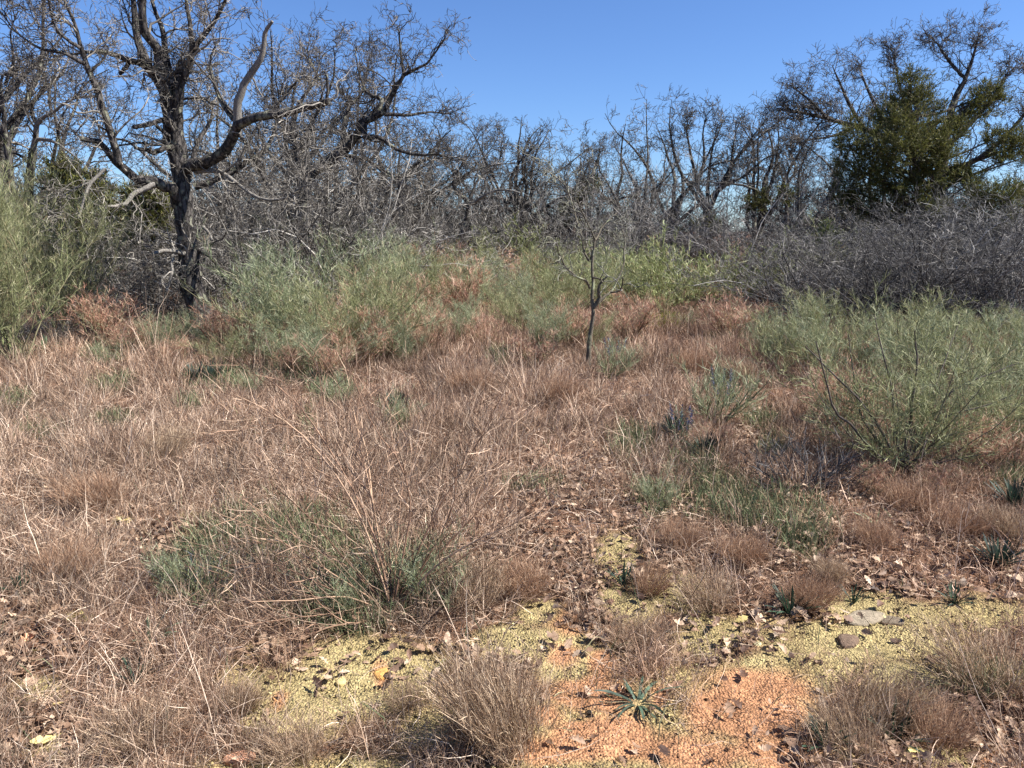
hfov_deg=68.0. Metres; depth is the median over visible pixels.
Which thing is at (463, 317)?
green broom
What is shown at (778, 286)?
green broom
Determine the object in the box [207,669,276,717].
dry tuft
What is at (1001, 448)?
dry bush
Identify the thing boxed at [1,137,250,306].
bare shrub
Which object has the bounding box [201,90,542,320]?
bare shrub
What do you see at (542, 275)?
green broom
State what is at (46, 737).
fallen leaf
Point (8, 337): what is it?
green broom
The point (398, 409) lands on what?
green bush
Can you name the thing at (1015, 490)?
rosette plant
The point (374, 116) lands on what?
spreading oak
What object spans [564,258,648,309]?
green broom
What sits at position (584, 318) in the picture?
dry bush
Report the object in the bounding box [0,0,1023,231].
sky
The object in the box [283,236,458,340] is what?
green broom
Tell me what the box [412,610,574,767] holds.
dry tuft
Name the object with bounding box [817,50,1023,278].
juniper
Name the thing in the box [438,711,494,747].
dry tuft
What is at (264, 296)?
green broom
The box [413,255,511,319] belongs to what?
dry bush
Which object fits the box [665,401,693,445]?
flower plant
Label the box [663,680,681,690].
fallen leaf
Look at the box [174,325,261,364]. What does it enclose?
green broom
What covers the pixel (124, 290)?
bare shrub
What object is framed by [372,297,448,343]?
dry bush
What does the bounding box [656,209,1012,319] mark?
bare shrub
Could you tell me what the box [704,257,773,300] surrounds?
green broom
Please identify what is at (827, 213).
bare shrub
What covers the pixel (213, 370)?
rosette plant
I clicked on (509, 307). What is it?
green broom
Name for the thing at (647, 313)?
dry bush
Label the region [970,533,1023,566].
rosette plant
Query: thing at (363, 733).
dry tuft
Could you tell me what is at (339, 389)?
green bush
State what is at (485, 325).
dry bush
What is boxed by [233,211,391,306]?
green broom
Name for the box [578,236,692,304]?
green broom
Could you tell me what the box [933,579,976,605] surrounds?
rosette plant
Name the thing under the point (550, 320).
green broom
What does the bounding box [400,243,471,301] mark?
dry bush
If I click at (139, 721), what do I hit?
dry tuft
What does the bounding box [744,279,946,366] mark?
green broom
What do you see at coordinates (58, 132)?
leafless tree
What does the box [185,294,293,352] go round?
dry bush
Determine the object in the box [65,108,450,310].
bare shrub
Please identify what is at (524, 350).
dry bush
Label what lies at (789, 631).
dry tuft
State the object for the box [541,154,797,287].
leafless sapling
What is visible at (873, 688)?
dry tuft
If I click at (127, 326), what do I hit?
dry tuft
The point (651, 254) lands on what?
green broom
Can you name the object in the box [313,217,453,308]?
green broom
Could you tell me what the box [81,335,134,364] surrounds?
green bush
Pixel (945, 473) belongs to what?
dry bush
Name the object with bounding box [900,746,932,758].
fallen leaf
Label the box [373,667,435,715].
dry tuft
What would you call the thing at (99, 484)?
dry tuft
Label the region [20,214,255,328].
bare shrub
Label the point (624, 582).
rosette plant
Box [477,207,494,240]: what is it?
cedar
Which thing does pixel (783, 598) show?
rosette plant
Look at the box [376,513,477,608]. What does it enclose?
green bush
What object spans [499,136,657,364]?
young tree
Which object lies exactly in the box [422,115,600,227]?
leafless tree
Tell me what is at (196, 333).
green broom
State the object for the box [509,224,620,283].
green broom
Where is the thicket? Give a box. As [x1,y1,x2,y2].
[0,144,1022,293]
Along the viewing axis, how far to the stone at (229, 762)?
2.32 m
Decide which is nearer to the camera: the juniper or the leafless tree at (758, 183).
the juniper
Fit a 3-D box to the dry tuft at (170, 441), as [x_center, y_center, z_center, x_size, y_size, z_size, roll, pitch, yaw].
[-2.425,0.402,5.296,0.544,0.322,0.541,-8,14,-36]
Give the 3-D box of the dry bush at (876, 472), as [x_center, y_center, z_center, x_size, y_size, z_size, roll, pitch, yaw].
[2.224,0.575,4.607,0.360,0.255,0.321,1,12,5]
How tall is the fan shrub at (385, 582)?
1.378 m
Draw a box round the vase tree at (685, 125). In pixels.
[648,90,791,270]
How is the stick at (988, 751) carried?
on the ground at (610, 752)
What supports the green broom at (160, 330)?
on the ground at (610, 752)
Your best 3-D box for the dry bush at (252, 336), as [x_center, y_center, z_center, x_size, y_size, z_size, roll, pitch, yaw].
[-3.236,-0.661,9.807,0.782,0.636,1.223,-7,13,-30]
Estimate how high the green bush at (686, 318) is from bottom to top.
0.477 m
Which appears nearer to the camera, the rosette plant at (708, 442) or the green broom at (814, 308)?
the rosette plant at (708, 442)
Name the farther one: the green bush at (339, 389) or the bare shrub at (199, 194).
the bare shrub at (199, 194)
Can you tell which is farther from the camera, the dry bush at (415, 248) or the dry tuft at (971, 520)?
the dry bush at (415, 248)
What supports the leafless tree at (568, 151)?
on the ground at (610, 752)
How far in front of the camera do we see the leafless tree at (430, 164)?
23.36 m
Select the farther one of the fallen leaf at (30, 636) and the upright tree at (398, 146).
the upright tree at (398, 146)
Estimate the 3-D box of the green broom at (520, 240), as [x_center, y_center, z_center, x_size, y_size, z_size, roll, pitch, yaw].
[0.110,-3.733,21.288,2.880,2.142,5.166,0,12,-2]
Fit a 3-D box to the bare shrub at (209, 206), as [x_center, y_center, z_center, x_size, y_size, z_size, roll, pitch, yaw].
[-4.915,-2.960,14.545,5.365,4.068,5.484,-6,13,-29]
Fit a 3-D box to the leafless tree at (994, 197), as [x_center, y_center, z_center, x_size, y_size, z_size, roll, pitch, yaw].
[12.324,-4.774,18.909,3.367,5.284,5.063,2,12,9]
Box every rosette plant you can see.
[0,565,42,595]
[31,326,59,349]
[110,651,168,689]
[138,608,178,644]
[181,361,210,380]
[191,361,224,380]
[384,388,415,406]
[594,676,680,718]
[606,561,638,587]
[652,407,693,436]
[683,430,722,456]
[764,583,821,614]
[798,711,859,752]
[838,583,871,603]
[862,697,930,751]
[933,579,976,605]
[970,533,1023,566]
[985,476,1023,507]
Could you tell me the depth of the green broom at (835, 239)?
20.32 m
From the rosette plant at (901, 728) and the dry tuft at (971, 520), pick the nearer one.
the rosette plant at (901, 728)
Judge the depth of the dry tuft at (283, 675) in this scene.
2.75 m
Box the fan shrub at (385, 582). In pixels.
[130,329,670,675]
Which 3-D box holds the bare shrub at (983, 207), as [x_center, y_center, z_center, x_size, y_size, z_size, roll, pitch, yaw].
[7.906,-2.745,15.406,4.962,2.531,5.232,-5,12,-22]
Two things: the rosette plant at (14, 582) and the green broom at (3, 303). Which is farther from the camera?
the green broom at (3, 303)
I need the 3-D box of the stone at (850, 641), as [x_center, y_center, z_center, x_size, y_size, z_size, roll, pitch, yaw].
[1.338,1.027,3.032,0.077,0.023,0.111,17,23,41]
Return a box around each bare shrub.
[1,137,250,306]
[1,310,68,341]
[8,214,180,325]
[12,212,169,310]
[17,194,227,318]
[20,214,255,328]
[38,313,91,342]
[53,128,287,300]
[58,109,427,319]
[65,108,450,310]
[80,184,329,331]
[88,93,454,287]
[96,129,368,314]
[133,101,486,312]
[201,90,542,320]
[206,110,499,283]
[251,143,538,304]
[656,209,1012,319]
[663,191,1008,335]
[690,196,1000,305]
[720,180,1023,308]
[726,178,1023,303]
[748,188,1023,317]
[761,179,1023,307]
[767,186,1023,328]
[768,179,1023,317]
[777,196,1023,334]
[780,199,1023,331]
[830,182,1023,307]
[876,177,1023,303]
[912,175,1023,303]
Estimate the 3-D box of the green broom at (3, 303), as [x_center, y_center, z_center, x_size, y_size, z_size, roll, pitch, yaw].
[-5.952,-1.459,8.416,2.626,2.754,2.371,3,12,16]
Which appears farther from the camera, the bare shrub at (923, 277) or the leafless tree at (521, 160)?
the leafless tree at (521, 160)
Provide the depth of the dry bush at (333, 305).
10.96 m
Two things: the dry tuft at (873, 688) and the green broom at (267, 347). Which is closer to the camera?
the dry tuft at (873, 688)
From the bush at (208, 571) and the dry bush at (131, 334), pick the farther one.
the dry bush at (131, 334)
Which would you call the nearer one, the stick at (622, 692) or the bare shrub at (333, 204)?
the stick at (622, 692)
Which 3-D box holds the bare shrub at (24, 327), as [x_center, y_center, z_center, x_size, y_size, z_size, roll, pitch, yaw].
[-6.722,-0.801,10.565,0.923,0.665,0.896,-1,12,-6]
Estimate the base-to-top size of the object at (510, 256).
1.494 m
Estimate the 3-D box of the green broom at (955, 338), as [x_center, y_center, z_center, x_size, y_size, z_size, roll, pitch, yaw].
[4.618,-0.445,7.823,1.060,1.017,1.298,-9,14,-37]
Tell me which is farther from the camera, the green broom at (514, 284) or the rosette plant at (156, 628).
the green broom at (514, 284)
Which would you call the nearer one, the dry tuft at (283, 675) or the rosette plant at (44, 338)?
the dry tuft at (283, 675)
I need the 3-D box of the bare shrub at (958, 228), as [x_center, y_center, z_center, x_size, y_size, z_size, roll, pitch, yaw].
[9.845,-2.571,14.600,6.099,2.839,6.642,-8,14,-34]
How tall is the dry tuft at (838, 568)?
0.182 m
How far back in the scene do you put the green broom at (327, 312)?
8.97 m
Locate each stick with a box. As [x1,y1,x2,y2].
[73,681,97,726]
[315,655,359,697]
[519,531,559,558]
[600,691,631,696]
[976,726,1023,760]
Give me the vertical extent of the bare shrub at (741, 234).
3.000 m
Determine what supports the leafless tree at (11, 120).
on the ground at (610, 752)
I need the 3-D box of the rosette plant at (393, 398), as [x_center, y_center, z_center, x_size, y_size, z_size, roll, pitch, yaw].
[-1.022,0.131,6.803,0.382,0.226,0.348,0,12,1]
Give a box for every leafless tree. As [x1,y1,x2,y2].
[0,0,78,188]
[0,41,150,244]
[0,42,118,292]
[60,47,293,248]
[136,13,371,219]
[235,0,429,232]
[245,44,413,224]
[299,67,532,259]
[359,102,509,226]
[390,151,510,242]
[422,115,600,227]
[448,101,602,233]
[489,131,618,261]
[547,136,624,233]
[548,114,682,264]
[596,83,765,269]
[605,80,793,257]
[655,110,884,277]
[711,88,852,261]
[768,148,882,228]
[782,69,958,214]
[923,112,1023,242]
[985,50,1023,187]
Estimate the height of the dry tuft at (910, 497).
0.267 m
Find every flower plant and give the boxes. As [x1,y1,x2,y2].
[604,338,626,365]
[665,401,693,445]
[705,364,736,411]
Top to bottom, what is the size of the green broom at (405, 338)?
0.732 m
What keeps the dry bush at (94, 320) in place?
on the ground at (610, 752)
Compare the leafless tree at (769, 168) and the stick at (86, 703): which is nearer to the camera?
the stick at (86, 703)
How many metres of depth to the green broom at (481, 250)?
16.24 m
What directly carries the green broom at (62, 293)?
on the ground at (610, 752)
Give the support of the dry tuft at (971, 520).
on the ground at (610, 752)
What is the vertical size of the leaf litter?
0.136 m
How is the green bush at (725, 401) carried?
on the ground at (610, 752)
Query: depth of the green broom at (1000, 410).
5.46 m
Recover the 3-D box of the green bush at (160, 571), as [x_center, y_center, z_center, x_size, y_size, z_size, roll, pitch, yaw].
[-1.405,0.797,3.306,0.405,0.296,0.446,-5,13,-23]
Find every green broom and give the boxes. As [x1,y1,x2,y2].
[0,128,136,363]
[0,133,164,337]
[0,161,87,335]
[18,181,125,285]
[131,300,196,349]
[170,219,397,341]
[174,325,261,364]
[183,309,245,346]
[202,254,292,315]
[206,255,415,357]
[227,315,317,366]
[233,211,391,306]
[241,305,388,371]
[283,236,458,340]
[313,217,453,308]
[318,235,486,309]
[364,308,436,361]
[396,232,506,304]
[405,286,484,340]
[425,245,524,270]
[444,241,537,305]
[453,253,573,315]
[461,218,547,258]
[468,211,549,275]
[474,273,582,331]
[502,240,614,298]
[502,243,643,314]
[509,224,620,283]
[520,289,585,352]
[545,239,668,303]
[560,310,619,345]
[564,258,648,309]
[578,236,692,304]
[584,237,661,288]
[595,225,693,277]
[606,248,717,311]
[616,219,766,309]
[649,225,834,306]
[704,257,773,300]
[730,228,799,273]
[737,297,810,364]
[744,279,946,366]
[745,273,812,301]
[771,294,942,377]
[791,209,902,266]
[865,322,1023,441]
[866,284,950,368]
[893,292,1023,379]
[916,297,1023,394]
[928,296,1019,345]
[930,339,1023,452]
[964,300,1023,390]
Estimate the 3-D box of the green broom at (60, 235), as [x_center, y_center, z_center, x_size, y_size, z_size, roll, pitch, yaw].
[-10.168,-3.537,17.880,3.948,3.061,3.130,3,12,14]
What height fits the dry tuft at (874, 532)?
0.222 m
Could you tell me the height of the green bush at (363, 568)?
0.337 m
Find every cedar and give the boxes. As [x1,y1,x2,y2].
[28,146,135,297]
[107,168,176,311]
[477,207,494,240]
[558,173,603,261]
[688,211,725,268]
[738,181,775,268]
[772,183,800,268]
[810,217,844,297]
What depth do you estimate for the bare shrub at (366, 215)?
13.95 m
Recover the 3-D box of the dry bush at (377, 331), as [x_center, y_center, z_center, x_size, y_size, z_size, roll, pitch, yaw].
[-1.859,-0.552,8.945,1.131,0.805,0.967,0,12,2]
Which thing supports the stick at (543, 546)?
on the ground at (610, 752)
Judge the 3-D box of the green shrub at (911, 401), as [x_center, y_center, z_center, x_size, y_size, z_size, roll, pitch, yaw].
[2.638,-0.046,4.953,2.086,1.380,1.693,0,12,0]
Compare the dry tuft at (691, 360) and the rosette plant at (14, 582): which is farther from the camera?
the dry tuft at (691, 360)
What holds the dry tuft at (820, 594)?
on the ground at (610, 752)
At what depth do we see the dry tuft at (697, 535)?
3.86 m
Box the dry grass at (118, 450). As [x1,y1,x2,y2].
[0,264,1023,767]
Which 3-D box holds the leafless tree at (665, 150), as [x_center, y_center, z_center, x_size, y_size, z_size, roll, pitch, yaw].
[6.494,-7.337,26.707,3.752,7.146,5.893,-10,15,-41]
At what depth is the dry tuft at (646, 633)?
2.98 m
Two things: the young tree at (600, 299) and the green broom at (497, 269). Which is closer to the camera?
the young tree at (600, 299)
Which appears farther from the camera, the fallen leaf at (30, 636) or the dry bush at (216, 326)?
the dry bush at (216, 326)
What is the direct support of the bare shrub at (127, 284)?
on the ground at (610, 752)
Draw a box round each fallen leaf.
[21,633,34,640]
[30,733,61,743]
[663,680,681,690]
[735,615,747,621]
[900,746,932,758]
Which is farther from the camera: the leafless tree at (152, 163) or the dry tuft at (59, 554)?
the leafless tree at (152, 163)
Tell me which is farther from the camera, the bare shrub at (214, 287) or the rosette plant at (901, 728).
the bare shrub at (214, 287)
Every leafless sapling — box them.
[392,152,600,259]
[434,166,644,284]
[490,140,755,291]
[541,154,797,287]
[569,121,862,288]
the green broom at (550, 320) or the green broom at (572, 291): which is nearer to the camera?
the green broom at (550, 320)
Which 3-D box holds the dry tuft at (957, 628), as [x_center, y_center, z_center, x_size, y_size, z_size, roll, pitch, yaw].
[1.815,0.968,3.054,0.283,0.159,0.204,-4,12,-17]
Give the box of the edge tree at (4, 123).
[0,0,52,318]
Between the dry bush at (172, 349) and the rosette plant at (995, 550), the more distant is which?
the dry bush at (172, 349)
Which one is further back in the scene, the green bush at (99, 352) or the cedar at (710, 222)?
the cedar at (710, 222)
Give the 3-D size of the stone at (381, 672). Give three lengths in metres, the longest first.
0.065 x 0.054 x 0.018 m
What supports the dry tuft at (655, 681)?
on the ground at (610, 752)
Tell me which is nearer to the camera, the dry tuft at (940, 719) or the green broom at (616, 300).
the dry tuft at (940, 719)
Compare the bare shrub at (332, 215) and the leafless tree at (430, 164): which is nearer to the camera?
the bare shrub at (332, 215)
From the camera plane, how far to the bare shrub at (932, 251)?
12.40 m
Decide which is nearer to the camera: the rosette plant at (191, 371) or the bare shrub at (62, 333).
the rosette plant at (191, 371)
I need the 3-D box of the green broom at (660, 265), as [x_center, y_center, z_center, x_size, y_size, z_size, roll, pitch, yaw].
[3.438,-2.341,15.154,2.814,1.853,3.296,8,14,35]
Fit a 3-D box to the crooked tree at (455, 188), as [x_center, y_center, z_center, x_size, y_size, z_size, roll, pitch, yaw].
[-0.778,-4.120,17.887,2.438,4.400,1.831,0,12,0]
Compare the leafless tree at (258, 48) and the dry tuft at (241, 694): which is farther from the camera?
the leafless tree at (258, 48)
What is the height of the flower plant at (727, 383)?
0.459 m
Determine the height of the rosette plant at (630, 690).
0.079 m
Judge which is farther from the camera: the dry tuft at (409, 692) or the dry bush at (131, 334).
the dry bush at (131, 334)
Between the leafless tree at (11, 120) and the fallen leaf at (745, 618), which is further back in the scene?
the leafless tree at (11, 120)
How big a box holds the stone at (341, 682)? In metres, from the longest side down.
0.039 x 0.034 x 0.020 m
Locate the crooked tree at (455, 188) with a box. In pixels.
[430,114,531,276]
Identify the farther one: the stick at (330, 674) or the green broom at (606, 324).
the green broom at (606, 324)
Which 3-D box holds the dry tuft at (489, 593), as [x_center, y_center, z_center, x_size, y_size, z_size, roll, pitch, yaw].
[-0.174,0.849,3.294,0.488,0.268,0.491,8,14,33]
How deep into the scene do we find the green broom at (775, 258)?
23.66 m
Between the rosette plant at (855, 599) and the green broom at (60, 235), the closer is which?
the rosette plant at (855, 599)
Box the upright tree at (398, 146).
[350,116,463,249]
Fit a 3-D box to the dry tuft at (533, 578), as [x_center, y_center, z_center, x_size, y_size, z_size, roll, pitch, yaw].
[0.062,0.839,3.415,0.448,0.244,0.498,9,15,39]
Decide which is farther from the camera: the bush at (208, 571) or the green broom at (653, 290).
the green broom at (653, 290)
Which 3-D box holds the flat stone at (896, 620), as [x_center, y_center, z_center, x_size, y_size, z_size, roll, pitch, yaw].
[1.584,0.993,3.185,0.113,0.021,0.064,2,18,29]
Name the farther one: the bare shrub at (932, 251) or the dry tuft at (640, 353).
the bare shrub at (932, 251)
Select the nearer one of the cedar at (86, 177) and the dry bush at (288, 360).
the dry bush at (288, 360)
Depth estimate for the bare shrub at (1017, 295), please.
12.02 m
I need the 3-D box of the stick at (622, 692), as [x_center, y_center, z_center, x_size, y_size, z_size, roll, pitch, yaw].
[0.381,1.087,2.648,0.137,0.056,0.067,-3,12,-16]
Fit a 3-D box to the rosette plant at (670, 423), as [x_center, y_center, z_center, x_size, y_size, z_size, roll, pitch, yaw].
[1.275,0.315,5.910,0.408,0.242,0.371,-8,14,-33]
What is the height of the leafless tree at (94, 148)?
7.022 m
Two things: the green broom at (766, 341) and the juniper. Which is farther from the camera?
the juniper
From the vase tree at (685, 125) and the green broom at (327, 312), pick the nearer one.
the green broom at (327, 312)
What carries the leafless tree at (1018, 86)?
on the ground at (610, 752)
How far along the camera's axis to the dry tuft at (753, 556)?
3.62 m
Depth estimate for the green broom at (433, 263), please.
13.31 m
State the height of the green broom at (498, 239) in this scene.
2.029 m
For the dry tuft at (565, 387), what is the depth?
6.95 m
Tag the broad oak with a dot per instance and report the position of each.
(811, 106)
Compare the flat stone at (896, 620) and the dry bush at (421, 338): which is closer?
the flat stone at (896, 620)
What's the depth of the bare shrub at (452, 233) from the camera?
16.14 m
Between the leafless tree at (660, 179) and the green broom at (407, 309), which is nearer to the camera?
the green broom at (407, 309)
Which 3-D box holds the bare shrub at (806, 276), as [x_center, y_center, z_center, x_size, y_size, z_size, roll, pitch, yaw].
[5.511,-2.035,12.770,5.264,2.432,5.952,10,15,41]
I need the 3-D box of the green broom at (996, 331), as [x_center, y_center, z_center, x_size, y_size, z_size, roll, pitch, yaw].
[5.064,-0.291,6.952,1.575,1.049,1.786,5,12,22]
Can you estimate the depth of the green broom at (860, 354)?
7.85 m
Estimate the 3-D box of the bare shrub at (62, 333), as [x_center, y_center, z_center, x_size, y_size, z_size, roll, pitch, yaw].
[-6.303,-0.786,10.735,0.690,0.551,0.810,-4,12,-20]
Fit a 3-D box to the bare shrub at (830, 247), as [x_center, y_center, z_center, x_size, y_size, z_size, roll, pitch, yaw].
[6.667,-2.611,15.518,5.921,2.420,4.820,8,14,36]
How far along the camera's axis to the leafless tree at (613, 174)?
25.72 m
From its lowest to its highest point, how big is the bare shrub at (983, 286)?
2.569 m
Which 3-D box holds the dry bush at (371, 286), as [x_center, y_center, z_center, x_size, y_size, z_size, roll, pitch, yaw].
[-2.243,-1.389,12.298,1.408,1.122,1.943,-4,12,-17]
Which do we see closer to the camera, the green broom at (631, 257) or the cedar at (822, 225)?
the cedar at (822, 225)
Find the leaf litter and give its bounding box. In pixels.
[0,365,1023,767]
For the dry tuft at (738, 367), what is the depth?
7.94 m
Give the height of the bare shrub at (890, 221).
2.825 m
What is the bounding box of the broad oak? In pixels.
[745,0,1023,242]
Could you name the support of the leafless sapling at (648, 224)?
on the ground at (610, 752)
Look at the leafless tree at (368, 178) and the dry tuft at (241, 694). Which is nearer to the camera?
the dry tuft at (241, 694)
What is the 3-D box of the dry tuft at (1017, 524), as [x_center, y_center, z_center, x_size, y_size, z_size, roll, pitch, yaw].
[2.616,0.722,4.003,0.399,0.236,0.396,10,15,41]
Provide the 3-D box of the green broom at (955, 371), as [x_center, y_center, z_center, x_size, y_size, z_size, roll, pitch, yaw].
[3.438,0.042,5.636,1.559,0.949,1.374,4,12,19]
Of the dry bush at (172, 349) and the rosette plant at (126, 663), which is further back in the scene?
the dry bush at (172, 349)
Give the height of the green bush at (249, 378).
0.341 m
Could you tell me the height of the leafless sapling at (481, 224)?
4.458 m
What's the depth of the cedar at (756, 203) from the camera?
24.30 m
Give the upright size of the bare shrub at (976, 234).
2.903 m
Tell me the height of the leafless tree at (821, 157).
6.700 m
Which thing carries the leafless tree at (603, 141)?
on the ground at (610, 752)
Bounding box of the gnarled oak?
[0,0,365,340]
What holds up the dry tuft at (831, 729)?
on the ground at (610, 752)
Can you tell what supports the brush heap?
on the ground at (610, 752)
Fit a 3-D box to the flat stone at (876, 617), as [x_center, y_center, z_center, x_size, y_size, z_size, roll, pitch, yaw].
[1.486,0.984,3.197,0.206,0.022,0.109,-5,14,-17]
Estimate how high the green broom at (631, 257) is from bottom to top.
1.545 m
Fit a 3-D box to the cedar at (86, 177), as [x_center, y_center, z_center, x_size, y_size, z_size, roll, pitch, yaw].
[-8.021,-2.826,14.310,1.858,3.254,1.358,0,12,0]
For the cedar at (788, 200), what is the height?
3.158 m
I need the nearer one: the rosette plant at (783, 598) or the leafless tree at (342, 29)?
the rosette plant at (783, 598)
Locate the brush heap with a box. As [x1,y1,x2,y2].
[734,426,890,505]
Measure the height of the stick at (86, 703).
0.024 m
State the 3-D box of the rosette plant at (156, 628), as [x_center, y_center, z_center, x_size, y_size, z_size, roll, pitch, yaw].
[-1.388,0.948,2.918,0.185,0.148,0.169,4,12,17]
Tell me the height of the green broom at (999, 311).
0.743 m
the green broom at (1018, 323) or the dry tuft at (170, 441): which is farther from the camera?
the green broom at (1018, 323)
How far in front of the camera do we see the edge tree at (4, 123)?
12.71 m
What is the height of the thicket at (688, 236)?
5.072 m
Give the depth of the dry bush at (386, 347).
9.12 m
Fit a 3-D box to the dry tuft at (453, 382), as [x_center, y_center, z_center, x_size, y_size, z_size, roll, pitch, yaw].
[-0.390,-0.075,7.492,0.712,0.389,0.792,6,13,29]
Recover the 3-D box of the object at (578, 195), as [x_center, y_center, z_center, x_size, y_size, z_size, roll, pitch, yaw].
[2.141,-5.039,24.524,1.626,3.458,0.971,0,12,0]
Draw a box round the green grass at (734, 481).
[0,305,1023,767]
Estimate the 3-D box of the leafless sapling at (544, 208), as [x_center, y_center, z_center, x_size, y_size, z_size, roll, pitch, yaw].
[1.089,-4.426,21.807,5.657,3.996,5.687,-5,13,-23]
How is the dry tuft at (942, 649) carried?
on the ground at (610, 752)
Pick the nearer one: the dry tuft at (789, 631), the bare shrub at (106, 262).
the dry tuft at (789, 631)
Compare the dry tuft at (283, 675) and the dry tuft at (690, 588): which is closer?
the dry tuft at (283, 675)
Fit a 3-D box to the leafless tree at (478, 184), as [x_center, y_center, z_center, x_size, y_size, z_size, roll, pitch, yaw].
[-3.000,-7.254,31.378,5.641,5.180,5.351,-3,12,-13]
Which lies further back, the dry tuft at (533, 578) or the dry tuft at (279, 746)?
the dry tuft at (533, 578)
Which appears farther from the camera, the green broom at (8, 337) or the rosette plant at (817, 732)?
the green broom at (8, 337)
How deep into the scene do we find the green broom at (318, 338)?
8.42 m
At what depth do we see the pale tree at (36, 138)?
13.68 m
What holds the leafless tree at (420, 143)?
on the ground at (610, 752)
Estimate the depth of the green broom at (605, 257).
16.44 m
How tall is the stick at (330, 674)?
0.017 m
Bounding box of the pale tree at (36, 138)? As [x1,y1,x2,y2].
[0,31,140,312]
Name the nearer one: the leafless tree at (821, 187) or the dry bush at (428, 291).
the dry bush at (428, 291)
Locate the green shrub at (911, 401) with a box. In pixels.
[740,269,1023,476]
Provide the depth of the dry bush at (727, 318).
10.93 m
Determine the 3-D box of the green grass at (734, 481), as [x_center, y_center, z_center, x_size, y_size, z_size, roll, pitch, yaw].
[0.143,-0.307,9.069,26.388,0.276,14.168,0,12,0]
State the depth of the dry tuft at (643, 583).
3.38 m
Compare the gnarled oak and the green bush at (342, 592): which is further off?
the gnarled oak
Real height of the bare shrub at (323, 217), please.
3.853 m
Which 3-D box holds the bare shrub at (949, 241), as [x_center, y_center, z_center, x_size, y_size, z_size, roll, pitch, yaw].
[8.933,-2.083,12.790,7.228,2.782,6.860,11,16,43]
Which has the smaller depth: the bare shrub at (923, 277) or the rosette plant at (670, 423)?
the rosette plant at (670, 423)
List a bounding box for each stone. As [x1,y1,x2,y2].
[222,750,255,766]
[336,678,345,686]
[374,667,388,680]
[837,634,858,648]
[844,610,884,626]
[880,615,904,625]
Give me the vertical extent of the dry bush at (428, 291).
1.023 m
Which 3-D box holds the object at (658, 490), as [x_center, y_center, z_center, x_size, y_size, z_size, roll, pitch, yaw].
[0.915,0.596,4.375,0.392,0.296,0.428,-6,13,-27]
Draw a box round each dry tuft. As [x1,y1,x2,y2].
[9,523,118,591]
[34,461,162,512]
[43,665,212,767]
[108,315,143,333]
[123,417,200,463]
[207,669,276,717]
[230,693,342,767]
[238,620,314,684]
[330,709,387,752]
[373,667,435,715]
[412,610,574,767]
[425,538,521,618]
[437,362,516,392]
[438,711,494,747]
[475,546,583,604]
[516,366,591,404]
[591,596,679,657]
[613,343,652,368]
[615,615,732,704]
[619,555,684,597]
[646,507,719,553]
[656,343,723,373]
[658,551,751,615]
[704,525,783,568]
[710,352,768,383]
[767,561,856,614]
[767,613,821,645]
[785,667,910,765]
[786,640,851,672]
[804,550,862,585]
[826,648,949,729]
[840,507,912,555]
[871,467,958,517]
[883,671,1004,763]
[895,596,1023,714]
[915,497,1012,537]
[935,608,996,645]
[966,494,1023,542]
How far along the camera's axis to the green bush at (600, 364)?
8.20 m
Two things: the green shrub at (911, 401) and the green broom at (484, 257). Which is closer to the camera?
the green shrub at (911, 401)
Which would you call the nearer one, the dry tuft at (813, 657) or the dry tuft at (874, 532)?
the dry tuft at (813, 657)
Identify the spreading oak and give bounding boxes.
[228,0,483,303]
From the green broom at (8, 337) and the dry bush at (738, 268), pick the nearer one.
the green broom at (8, 337)
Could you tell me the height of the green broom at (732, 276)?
1.757 m
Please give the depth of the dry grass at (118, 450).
4.58 m
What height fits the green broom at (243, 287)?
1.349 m
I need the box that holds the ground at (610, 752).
[0,232,1023,767]
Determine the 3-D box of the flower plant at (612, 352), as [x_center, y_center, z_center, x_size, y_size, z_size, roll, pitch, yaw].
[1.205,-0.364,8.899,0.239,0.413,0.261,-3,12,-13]
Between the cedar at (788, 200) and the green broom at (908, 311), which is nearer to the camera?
the green broom at (908, 311)
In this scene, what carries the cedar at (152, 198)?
on the ground at (610, 752)
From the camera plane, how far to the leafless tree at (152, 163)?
24.78 m
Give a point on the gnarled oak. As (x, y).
(168, 79)
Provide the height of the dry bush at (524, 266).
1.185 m
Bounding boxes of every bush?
[44,282,151,342]
[76,315,154,351]
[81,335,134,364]
[135,334,196,360]
[138,541,270,609]
[140,523,228,592]
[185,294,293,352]
[231,311,289,354]
[234,366,267,391]
[265,333,320,372]
[277,547,396,612]
[299,332,365,380]
[305,365,372,403]
[308,288,358,335]
[309,304,394,369]
[332,518,452,595]
[334,304,418,361]
[335,265,412,310]
[349,243,429,289]
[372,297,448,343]
[372,382,430,429]
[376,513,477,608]
[385,272,462,328]
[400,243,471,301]
[402,310,450,348]
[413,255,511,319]
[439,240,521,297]
[453,313,503,344]
[498,326,565,367]
[502,252,554,294]
[548,293,606,345]
[586,328,648,379]
[596,286,663,341]
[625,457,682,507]
[667,306,696,327]
[667,343,787,425]
[685,248,780,296]
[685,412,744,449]
[691,288,767,336]
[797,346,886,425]
[841,457,902,495]
[909,457,968,490]
[940,401,1023,471]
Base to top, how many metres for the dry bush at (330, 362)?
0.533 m

